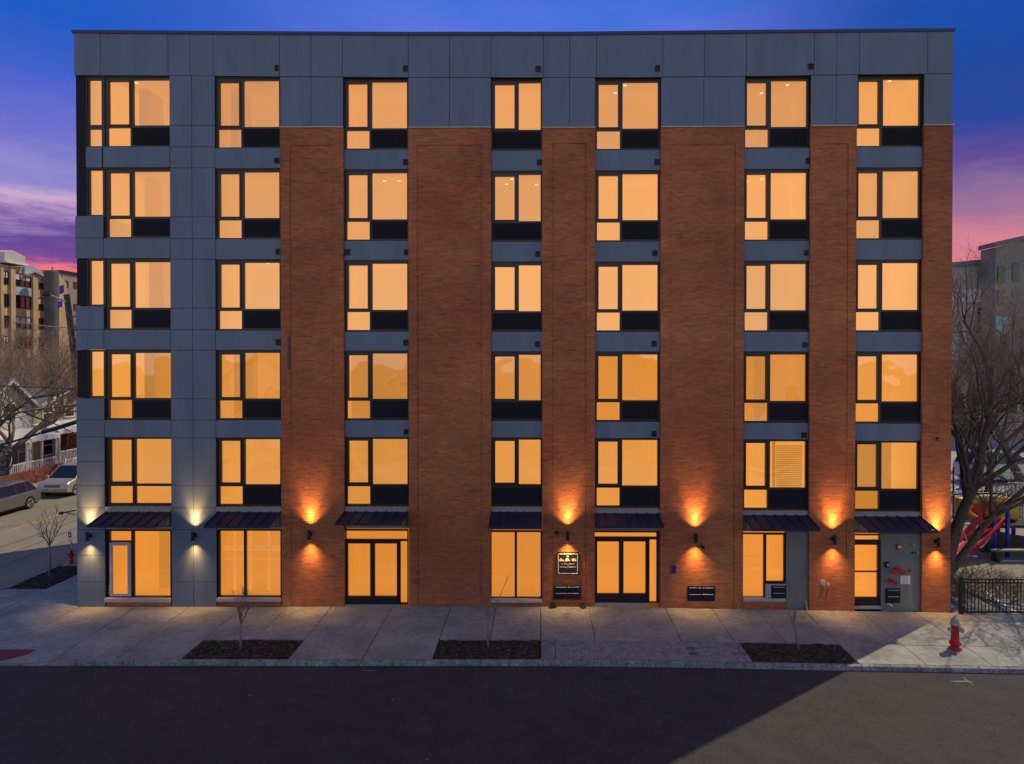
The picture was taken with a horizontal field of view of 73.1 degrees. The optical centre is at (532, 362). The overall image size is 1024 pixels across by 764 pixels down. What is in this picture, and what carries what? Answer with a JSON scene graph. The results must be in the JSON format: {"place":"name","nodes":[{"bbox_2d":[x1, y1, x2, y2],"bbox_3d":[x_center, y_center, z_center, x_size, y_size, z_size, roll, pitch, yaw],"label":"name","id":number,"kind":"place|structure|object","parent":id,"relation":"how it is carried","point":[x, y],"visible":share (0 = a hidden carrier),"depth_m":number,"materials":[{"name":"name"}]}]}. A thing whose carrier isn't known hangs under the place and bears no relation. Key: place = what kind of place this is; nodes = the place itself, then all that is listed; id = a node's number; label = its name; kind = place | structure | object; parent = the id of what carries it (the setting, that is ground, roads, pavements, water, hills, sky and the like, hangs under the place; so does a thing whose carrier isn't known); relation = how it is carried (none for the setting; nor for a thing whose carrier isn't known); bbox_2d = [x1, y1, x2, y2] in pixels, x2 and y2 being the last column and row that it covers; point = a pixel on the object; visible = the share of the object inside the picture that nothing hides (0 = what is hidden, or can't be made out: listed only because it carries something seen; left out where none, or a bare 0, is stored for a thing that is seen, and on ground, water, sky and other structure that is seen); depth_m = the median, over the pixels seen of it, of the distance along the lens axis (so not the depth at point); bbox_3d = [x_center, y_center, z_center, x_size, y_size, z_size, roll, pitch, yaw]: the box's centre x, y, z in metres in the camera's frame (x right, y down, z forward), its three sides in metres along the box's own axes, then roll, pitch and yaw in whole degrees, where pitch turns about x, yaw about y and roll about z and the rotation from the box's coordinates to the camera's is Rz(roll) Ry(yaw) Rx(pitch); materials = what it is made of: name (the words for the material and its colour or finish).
{"place":"outdoors","nodes":[
{"label":"outdoors","id":0,"kind":"place"},
{"bbox_2d":[32,481,43,494],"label":"pavement","id":1,"kind":"structure","parent":0,"point":[36,484],"depth_m":45.63,"materials":[{"name":"concrete"}]},
{"bbox_2d":[0,378,60,476],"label":"white house","id":2,"kind":"structure","parent":1,"relation":"on","point":[23,461],"depth_m":47.57,"materials":[{"name":"grey"}]},
{"bbox_2d":[0,464,61,482],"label":"garden wall","id":3,"kind":"structure","parent":1,"relation":"on","point":[35,475],"depth_m":46.21,"materials":[{"name":"brick"}]},
{"bbox_2d":[0,309,77,464],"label":"bare tree","id":4,"kind":"object","parent":1,"relation":"on","point":[57,412],"visible":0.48,"depth_m":40.54,"materials":[{"name":"brown plant"}]},
{"bbox_2d":[0,356,77,454],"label":"overhanging branch","id":5,"kind":"object","parent":4,"relation":"attached to","point":[10,417],"visible":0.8,"depth_m":35.86,"materials":[{"name":"brown plant"}]},
{"bbox_2d":[0,493,77,589],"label":"side street","id":6,"kind":"structure","parent":0,"point":[20,569],"depth_m":32.55,"materials":[{"name":"grey asphalt"}]},
{"bbox_2d":[0,480,40,512],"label":"parked car","id":7,"kind":"object","parent":6,"relation":"on","point":[17,494],"visible":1,"depth_m":38.17,"materials":[{"name":"grey paint"}]},
{"bbox_2d":[37,461,77,494],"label":"parked car","id":8,"kind":"object","parent":6,"relation":"on","point":[62,478],"visible":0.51,"depth_m":42.45,"materials":[{"name":"silver metal"}]},
{"bbox_2d":[41,285,77,396],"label":"utility pole","id":9,"kind":"object","parent":6,"relation":"on","point":[67,303],"visible":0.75,"depth_m":45.19,"materials":[{"name":"black paint"}]},
{"bbox_2d":[41,270,70,380],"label":"apartment building","id":10,"kind":"structure","parent":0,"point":[62,314],"depth_m":111.10,"materials":[{"name":"beige brick"}]},
{"bbox_2d":[291,615,555,658],"bbox_3d":[10.907,8.256,50.944,59.430,0.300,64.000,0,1,1],"label":"pavement base","id":11,"kind":"object","parent":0,"point":[540,639],"depth_m":20.97,"materials":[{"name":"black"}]},
{"bbox_2d":[555,641,737,661],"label":"pavers","id":12,"kind":"object","parent":11,"relation":"on","point":[637,650],"visible":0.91,"depth_m":19.60,"materials":[{"name":"grey concrete"}]},
{"bbox_2d":[0,666,1023,763],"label":"road","id":13,"kind":"structure","parent":0,"point":[351,715],"depth_m":16.37,"materials":[{"name":"grey asphalt"}]},
{"bbox_2d":[0,558,1023,666],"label":"pavement","id":14,"kind":"structure","parent":0,"point":[54,623],"depth_m":21.28,"materials":[{"name":"concrete"}]},
{"bbox_2d":[0,649,34,660],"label":"tactile paving","id":15,"kind":"structure","parent":14,"relation":"on","point":[5,654],"depth_m":19.74,"materials":[{"name":"red concrete"}]},
{"bbox_2d":[9,566,76,588],"bbox_3d":[-18.359,8.210,26.474,1.440,0.062,2.830,0,1,1],"label":"planting bed","id":16,"kind":"object","parent":14,"relation":"on","point":[57,577],"visible":0.88,"depth_m":26.15,"materials":[{"name":"soil"}]},
{"bbox_2d":[28,504,70,575],"bbox_3d":[-18.583,6.782,26.435,1.136,2.904,1.363,0,1,21],"label":"young tree","id":17,"kind":"object","parent":16,"relation":"on","point":[49,544],"visible":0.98,"depth_m":26.50,"materials":[{"name":"brown plant"}]},
{"bbox_2d":[31,567,838,660],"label":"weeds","id":18,"kind":"object","parent":16,"relation":"on","point":[449,642],"visible":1,"depth_m":19.69,"materials":[{"name":"green plant"}]},
{"bbox_2d":[183,640,303,659],"bbox_3d":[-8.260,8.217,19.800,2.980,0.071,1.290,0,1,1],"label":"planting bed","id":19,"kind":"object","parent":14,"relation":"on","point":[254,649],"visible":0.99,"depth_m":19.72,"materials":[{"name":"soil"}]},
{"bbox_2d":[231,583,255,648],"bbox_3d":[-8.260,7.260,19.841,0.602,1.963,0.848,0,1,-43],"label":"young tree","id":20,"kind":"object","parent":19,"relation":"on","point":[241,622],"visible":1,"depth_m":19.77,"materials":[{"name":"brown plant"}]},
{"bbox_2d":[433,640,539,658],"bbox_3d":[-1.260,8.182,19.714,2.980,0.071,1.290,0,1,1],"label":"planting bed","id":21,"kind":"object","parent":14,"relation":"on","point":[446,649],"visible":1,"depth_m":19.63,"materials":[{"name":"soil"}]},
{"bbox_2d":[463,572,511,646],"bbox_3d":[-1.357,6.993,19.888,1.345,2.422,0.784,0,1,31],"label":"young tree","id":22,"kind":"object","parent":21,"relation":"on","point":[487,614],"visible":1,"depth_m":19.83,"materials":[{"name":"brown plant"}]},
{"bbox_2d":[58,28,955,614],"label":"apartment building","id":23,"kind":"structure","parent":14,"relation":"on","point":[416,318],"depth_m":23.08,"materials":[{"name":"brown brick"}]},
{"bbox_2d":[86,76,138,146],"bbox_3d":[-14.668,-8.467,24.383,0.593,2.448,2.430,0,1,1],"label":"window","id":24,"kind":"structure","parent":23,"relation":"in","point":[94,84],"depth_m":23.58,"materials":[{"name":"orange glass"}]},
{"bbox_2d":[87,168,144,223],"bbox_3d":[-14.668,-5.774,24.407,0.593,1.696,2.430,0,1,1],"label":"window","id":25,"kind":"structure","parent":23,"relation":"in","point":[95,176],"depth_m":23.75,"materials":[{"name":"orange glass"}]},
{"bbox_2d":[87,259,145,307],"bbox_3d":[-14.668,-2.745,24.433,0.593,1.666,2.430,0,1,1],"label":"window","id":26,"kind":"structure","parent":23,"relation":"in","point":[95,267],"depth_m":23.75,"materials":[{"name":"orange glass"}]},
{"bbox_2d":[88,350,144,397],"bbox_3d":[-14.668,0.330,24.460,0.593,1.692,2.430,0,1,1],"label":"window","id":27,"kind":"structure","parent":23,"relation":"in","point":[96,358],"depth_m":23.80,"materials":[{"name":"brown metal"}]},
{"bbox_2d":[109,542,131,595],"bbox_3d":[-13.914,6.974,23.286,0.753,1.827,0.045,0,1,1],"label":"door leaf","id":28,"kind":"structure","parent":23,"relation":"in","point":[111,544],"depth_m":23.26,"materials":[{"name":"silver metal"}]},
{"bbox_2d":[104,76,169,146],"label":"window","id":29,"kind":"structure","parent":23,"relation":"in","point":[152,129],"depth_m":23.69,"materials":[{"name":"orange glass"}]},
{"bbox_2d":[104,168,169,237],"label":"window","id":30,"kind":"structure","parent":23,"relation":"in","point":[155,223],"depth_m":23.80,"materials":[{"name":"glass"}]},
{"bbox_2d":[105,259,170,329],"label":"window","id":31,"kind":"structure","parent":23,"relation":"in","point":[156,315],"depth_m":23.75,"materials":[{"name":"orange glass"}]},
{"bbox_2d":[105,350,170,419],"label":"window","id":32,"kind":"structure","parent":23,"relation":"in","point":[155,404],"depth_m":23.81,"materials":[{"name":"orange glass"}]},
{"bbox_2d":[106,437,171,505],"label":"window","id":33,"kind":"structure","parent":23,"relation":"in","point":[138,469],"depth_m":24.92,"materials":[{"name":"orange glass"}]},
{"bbox_2d":[106,529,171,597],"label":"window","id":34,"kind":"structure","parent":23,"relation":"in","point":[151,549],"depth_m":24.32,"materials":[{"name":"orange glass"}]},
{"bbox_2d":[215,77,280,147],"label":"window","id":35,"kind":"structure","parent":23,"relation":"in","point":[247,108],"depth_m":24.16,"materials":[{"name":"glass"}]},
{"bbox_2d":[216,169,280,238],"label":"window","id":36,"kind":"structure","parent":23,"relation":"in","point":[248,201],"depth_m":24.33,"materials":[{"name":"glass"}]},
{"bbox_2d":[216,260,280,329],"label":"window","id":37,"kind":"structure","parent":23,"relation":"in","point":[248,292],"depth_m":24.57,"materials":[{"name":"orange glass"}]},
{"bbox_2d":[217,350,280,419],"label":"window","id":38,"kind":"structure","parent":23,"relation":"in","point":[248,381],"depth_m":24.57,"materials":[{"name":"orange glass"}]},
{"bbox_2d":[217,438,280,505],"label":"window","id":39,"kind":"structure","parent":23,"relation":"in","point":[248,469],"depth_m":24.64,"materials":[{"name":"orange glass"}]},
{"bbox_2d":[217,529,281,597],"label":"window","id":40,"kind":"structure","parent":23,"relation":"in","point":[252,557],"depth_m":24.28,"materials":[{"name":"orange glass"}]},
{"bbox_2d":[344,170,407,240],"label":"window","id":41,"kind":"structure","parent":23,"relation":"in","point":[375,201],"depth_m":24.83,"materials":[{"name":"orange glass"}]},
{"bbox_2d":[344,78,408,149],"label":"window","id":42,"kind":"structure","parent":23,"relation":"in","point":[376,111],"depth_m":24.35,"materials":[{"name":"glass"}]},
{"bbox_2d":[344,261,408,330],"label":"window","id":43,"kind":"structure","parent":23,"relation":"in","point":[376,292],"depth_m":25.37,"materials":[{"name":"orange glass"}]},
{"bbox_2d":[345,351,408,419],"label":"window","id":44,"kind":"structure","parent":23,"relation":"in","point":[376,382],"depth_m":24.58,"materials":[{"name":"orange glass"}]},
{"bbox_2d":[345,437,408,505],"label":"window","id":45,"kind":"structure","parent":23,"relation":"in","point":[376,468],"depth_m":25.51,"materials":[{"name":"orange glass"}]},
{"bbox_2d":[345,528,408,606],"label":"door","id":46,"kind":"structure","parent":23,"relation":"in","point":[376,559],"depth_m":24.83,"materials":[{"name":"orange glass"}]},
{"bbox_2d":[491,79,541,150],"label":"window","id":47,"kind":"structure","parent":23,"relation":"in","point":[516,104],"depth_m":23.16,"materials":[{"name":"glass"}]},
{"bbox_2d":[491,171,541,241],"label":"window","id":48,"kind":"structure","parent":23,"relation":"in","point":[516,196],"depth_m":23.93,"materials":[{"name":"orange glass"}]},
{"bbox_2d":[491,262,541,331],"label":"window","id":49,"kind":"structure","parent":23,"relation":"in","point":[516,287],"depth_m":25.15,"materials":[{"name":"orange glass"}]},
{"bbox_2d":[491,352,541,419],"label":"window","id":50,"kind":"structure","parent":23,"relation":"in","point":[516,377],"depth_m":25.55,"materials":[{"name":"orange glass"}]},
{"bbox_2d":[491,438,541,505],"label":"window","id":51,"kind":"structure","parent":23,"relation":"in","point":[516,463],"depth_m":25.58,"materials":[{"name":"orange glass"}]},
{"bbox_2d":[491,530,541,597],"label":"window","id":52,"kind":"structure","parent":23,"relation":"in","point":[518,553],"depth_m":25.92,"materials":[{"name":"orange glass"}]},
{"bbox_2d":[557,552,578,574],"bbox_3d":[1.187,6.702,23.029,0.732,0.747,0.034,0,1,1],"label":"wall sign","id":53,"kind":"object","parent":23,"relation":"attached to","point":[567,563],"visible":1,"depth_m":23.02,"materials":[{"name":"black metal"}]},
{"bbox_2d":[595,530,658,605],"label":"door","id":54,"kind":"structure","parent":23,"relation":"in","point":[626,561],"depth_m":24.77,"materials":[{"name":"orange glass"}]},
{"bbox_2d":[595,79,659,149],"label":"window","id":55,"kind":"structure","parent":23,"relation":"in","point":[627,111],"depth_m":24.39,"materials":[{"name":"glass"}]},
{"bbox_2d":[595,171,659,241],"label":"window","id":56,"kind":"structure","parent":23,"relation":"in","point":[627,203],"depth_m":25.04,"materials":[{"name":"orange glass"}]},
{"bbox_2d":[595,262,659,331],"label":"window","id":57,"kind":"structure","parent":23,"relation":"in","point":[627,294],"depth_m":25.48,"materials":[{"name":"orange glass"}]},
{"bbox_2d":[595,352,659,421],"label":"window","id":58,"kind":"structure","parent":23,"relation":"in","point":[627,384],"depth_m":25.51,"materials":[{"name":"orange glass"}]},
{"bbox_2d":[595,438,659,507],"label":"window","id":59,"kind":"structure","parent":23,"relation":"in","point":[627,470],"depth_m":25.53,"materials":[{"name":"orange glass"}]},
{"bbox_2d":[743,531,785,596],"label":"window","id":60,"kind":"structure","parent":23,"relation":"in","point":[764,553],"depth_m":24.83,"materials":[{"name":"orange glass"}]},
{"bbox_2d":[743,440,807,509],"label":"window","id":61,"kind":"structure","parent":23,"relation":"in","point":[775,472],"depth_m":23.33,"materials":[{"name":"orange glass"}]},
{"bbox_2d":[743,352,808,421],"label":"window","id":62,"kind":"structure","parent":23,"relation":"in","point":[775,383],"depth_m":24.09,"materials":[{"name":"orange glass"}]},
{"bbox_2d":[744,169,808,240],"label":"window","id":63,"kind":"structure","parent":23,"relation":"in","point":[776,202],"depth_m":24.31,"materials":[{"name":"orange glass"}]},
{"bbox_2d":[744,261,808,331],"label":"window","id":64,"kind":"structure","parent":23,"relation":"in","point":[776,293],"depth_m":24.69,"materials":[{"name":"orange glass"}]},
{"bbox_2d":[744,77,809,147],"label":"window","id":65,"kind":"structure","parent":23,"relation":"in","point":[776,108],"depth_m":24.10,"materials":[{"name":"glass"}]},
{"bbox_2d":[855,533,880,608],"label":"door","id":66,"kind":"structure","parent":23,"relation":"in","point":[867,545],"depth_m":23.79,"materials":[{"name":"orange glass"}]},
{"bbox_2d":[855,352,920,422],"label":"window","id":67,"kind":"structure","parent":23,"relation":"in","point":[888,384],"depth_m":24.29,"materials":[{"name":"orange glass"}]},
{"bbox_2d":[855,441,920,510],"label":"window","id":68,"kind":"structure","parent":23,"relation":"in","point":[887,473],"depth_m":24.05,"materials":[{"name":"orange glass"}]},
{"bbox_2d":[856,260,920,331],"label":"window","id":69,"kind":"structure","parent":23,"relation":"in","point":[888,292],"depth_m":24.29,"materials":[{"name":"orange glass"}]},
{"bbox_2d":[856,168,921,239],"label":"window","id":70,"kind":"structure","parent":23,"relation":"in","point":[888,200],"depth_m":24.03,"materials":[{"name":"glass"}]},
{"bbox_2d":[857,76,921,146],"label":"window","id":71,"kind":"structure","parent":23,"relation":"in","point":[889,108],"depth_m":23.90,"materials":[{"name":"glass"}]},
{"bbox_2d":[541,640,751,661],"bbox_3d":[3.155,8.302,19.666,5.810,0.244,1.280,0,1,1],"label":"paver edging","id":72,"kind":"object","parent":14,"relation":"in","point":[548,650],"visible":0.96,"depth_m":19.63,"materials":[{"name":"concrete"}]},
{"bbox_2d":[740,642,857,663],"bbox_3d":[7.524,8.243,19.607,2.910,0.091,1.290,0,1,1],"label":"planting bed","id":73,"kind":"object","parent":14,"relation":"on","point":[788,654],"visible":1,"depth_m":19.52,"materials":[{"name":"soil"}]},
{"bbox_2d":[785,593,799,649],"bbox_3d":[7.527,7.409,19.731,0.442,1.729,0.468,0,1,-10],"label":"young tree","id":74,"kind":"object","parent":73,"relation":"on","point":[795,631],"visible":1,"depth_m":19.79,"materials":[{"name":"brown plant"}]},
{"bbox_2d":[947,615,964,650],"bbox_3d":[12.266,7.810,19.975,0.399,0.982,0.341,0,1,43],"label":"fire hydrant","id":75,"kind":"object","parent":14,"relation":"on","point":[955,629],"visible":1,"depth_m":19.90,"materials":[{"name":"red metal"}]},
{"bbox_2d":[958,577,1023,613],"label":"iron fence","id":76,"kind":"object","parent":14,"relation":"on","point":[960,597],"visible":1,"depth_m":22.75,"materials":[{"name":"metal"}]},
{"bbox_2d":[0,0,1023,272],"label":"sky","id":77,"kind":"structure","parent":0,"point":[38,201],"materials":[{"name":"blue"}]},
{"bbox_2d":[400,603,658,607],"bbox_3d":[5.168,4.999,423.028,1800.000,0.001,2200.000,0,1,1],"label":"ground","id":78,"kind":"structure","parent":0,"point":[653,605],"depth_m":23.98,"materials":[{"name":"grey concrete"}]},
{"bbox_2d":[0,250,43,377],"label":"tan apartment block","id":79,"kind":"structure","parent":78,"relation":"on","point":[21,287],"depth_m":103.30,"materials":[{"name":"brick"}]},
{"bbox_2d":[16,273,30,287],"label":"window","id":80,"kind":"structure","parent":79,"relation":"in","point":[21,280],"depth_m":103.81,"materials":[{"name":"glass"}]},
{"bbox_2d":[16,295,30,308],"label":"window","id":81,"kind":"structure","parent":79,"relation":"in","point":[24,302],"depth_m":104.01,"materials":[{"name":"glass"}]},
{"bbox_2d":[0,328,51,384],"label":"bare tree","id":82,"kind":"object","parent":78,"relation":"on","point":[12,355],"visible":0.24,"depth_m":60.72,"materials":[{"name":"brown plant"}]},
{"bbox_2d":[0,317,68,383],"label":"bare tree","id":83,"kind":"object","parent":78,"relation":"on","point":[37,349],"visible":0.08,"depth_m":77.01,"materials":[{"name":"brown plant"}]},
{"bbox_2d":[0,314,72,384],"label":"bare tree","id":84,"kind":"object","parent":78,"relation":"on","point":[24,342],"visible":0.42,"depth_m":66.33,"materials":[{"name":"brown plant"}]},
{"bbox_2d":[21,317,75,376],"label":"bare tree","id":85,"kind":"object","parent":78,"relation":"on","point":[62,342],"visible":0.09,"depth_m":62.86,"materials":[{"name":"brown plant"}]},
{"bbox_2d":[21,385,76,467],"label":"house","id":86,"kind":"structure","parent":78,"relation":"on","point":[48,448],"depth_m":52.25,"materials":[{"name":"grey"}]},
{"bbox_2d":[43,439,53,455],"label":"window","id":87,"kind":"structure","parent":86,"relation":"in","point":[48,445],"depth_m":52.67,"materials":[{"name":"black glass"}]},
{"bbox_2d":[44,267,59,379],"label":"round tower","id":88,"kind":"structure","parent":78,"relation":"on","point":[51,286],"depth_m":105.08,"materials":[{"name":"grey concrete"}]},
{"bbox_2d":[55,270,76,335],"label":"olive apartment block","id":89,"kind":"structure","parent":78,"relation":"on","point":[69,278],"depth_m":114.94,"materials":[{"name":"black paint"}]},
{"bbox_2d":[60,432,76,458],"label":"brick garage","id":90,"kind":"structure","parent":78,"relation":"on","point":[64,439],"depth_m":53.70,"materials":[{"name":"brown brick"}]},
{"bbox_2d":[0,557,1023,673],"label":"kerb","id":91,"kind":"structure","parent":78,"relation":"on","point":[532,662],"depth_m":18.94,"materials":[{"name":"concrete"}]},
{"bbox_2d":[952,260,980,359],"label":"olive building","id":92,"kind":"structure","parent":78,"relation":"on","point":[962,269],"depth_m":77.28,"materials":[{"name":"grey"}]},
{"bbox_2d":[951,358,1023,438],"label":"brown building","id":93,"kind":"structure","parent":78,"relation":"on","point":[1020,435],"depth_m":71.45,"materials":[{"name":"grey"}]},
{"bbox_2d":[978,236,1023,358],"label":"grey gabled building","id":94,"kind":"structure","parent":78,"relation":"on","point":[1015,252],"depth_m":74.30,"materials":[{"name":"grey"}]},
{"bbox_2d":[950,518,1023,612],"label":"playground surface","id":95,"kind":"object","parent":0,"point":[1014,561],"visible":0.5,"depth_m":27.60,"materials":[{"name":"grey concrete"}]},
{"bbox_2d":[950,275,1023,577],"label":"bare tree","id":96,"kind":"object","parent":95,"relation":"on","point":[972,485],"visible":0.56,"depth_m":26.68,"materials":[{"name":"brown plant"}]},
{"bbox_2d":[950,558,1023,602],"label":"dry bush","id":97,"kind":"object","parent":95,"relation":"on","point":[968,575],"visible":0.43,"depth_m":25.13,"materials":[{"name":"brown plant"}]},
{"bbox_2d":[951,232,1023,495],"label":"bare tree","id":98,"kind":"object","parent":95,"relation":"on","point":[972,438],"visible":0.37,"depth_m":37.31,"materials":[{"name":"brown plant"}]},
{"bbox_2d":[953,482,1023,557],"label":"play structure","id":99,"kind":"object","parent":95,"relation":"on","point":[1013,519],"visible":0.48,"depth_m":30.02,"materials":[{"name":"red plastic"}]},
{"bbox_2d":[988,548,1023,561],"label":"bench","id":100,"kind":"object","parent":95,"relation":"on","point":[995,554],"visible":1,"depth_m":28.66,"materials":[{"name":"grey"}]},
{"bbox_2d":[951,439,1023,517],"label":"court","id":101,"kind":"object","parent":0,"point":[953,457],"depth_m":52.23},
{"bbox_2d":[951,467,1023,517],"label":"court fence","id":102,"kind":"object","parent":101,"relation":"on","point":[953,472],"visible":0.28,"depth_m":36.35,"materials":[{"name":"grey metal"}]},
{"bbox_2d":[952,275,1023,487],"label":"bare tree","id":103,"kind":"object","parent":101,"relation":"on","point":[1018,469],"visible":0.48,"depth_m":44.82,"materials":[{"name":"grey plant"}]},
{"bbox_2d":[952,263,1023,445],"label":"bare tree","id":104,"kind":"object","parent":101,"relation":"on","point":[954,302],"visible":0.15,"depth_m":49.66,"materials":[{"name":"grey plant"}]},
{"bbox_2d":[952,449,1023,480],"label":"parked car","id":105,"kind":"object","parent":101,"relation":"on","point":[1002,463],"visible":0.21,"depth_m":46.36,"materials":[{"name":"grey paint"}]},
{"bbox_2d":[954,277,1023,389],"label":"bare tree","id":106,"kind":"object","parent":101,"relation":"on","point":[1007,317],"visible":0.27,"depth_m":52.81,"materials":[{"name":"grey plant"}]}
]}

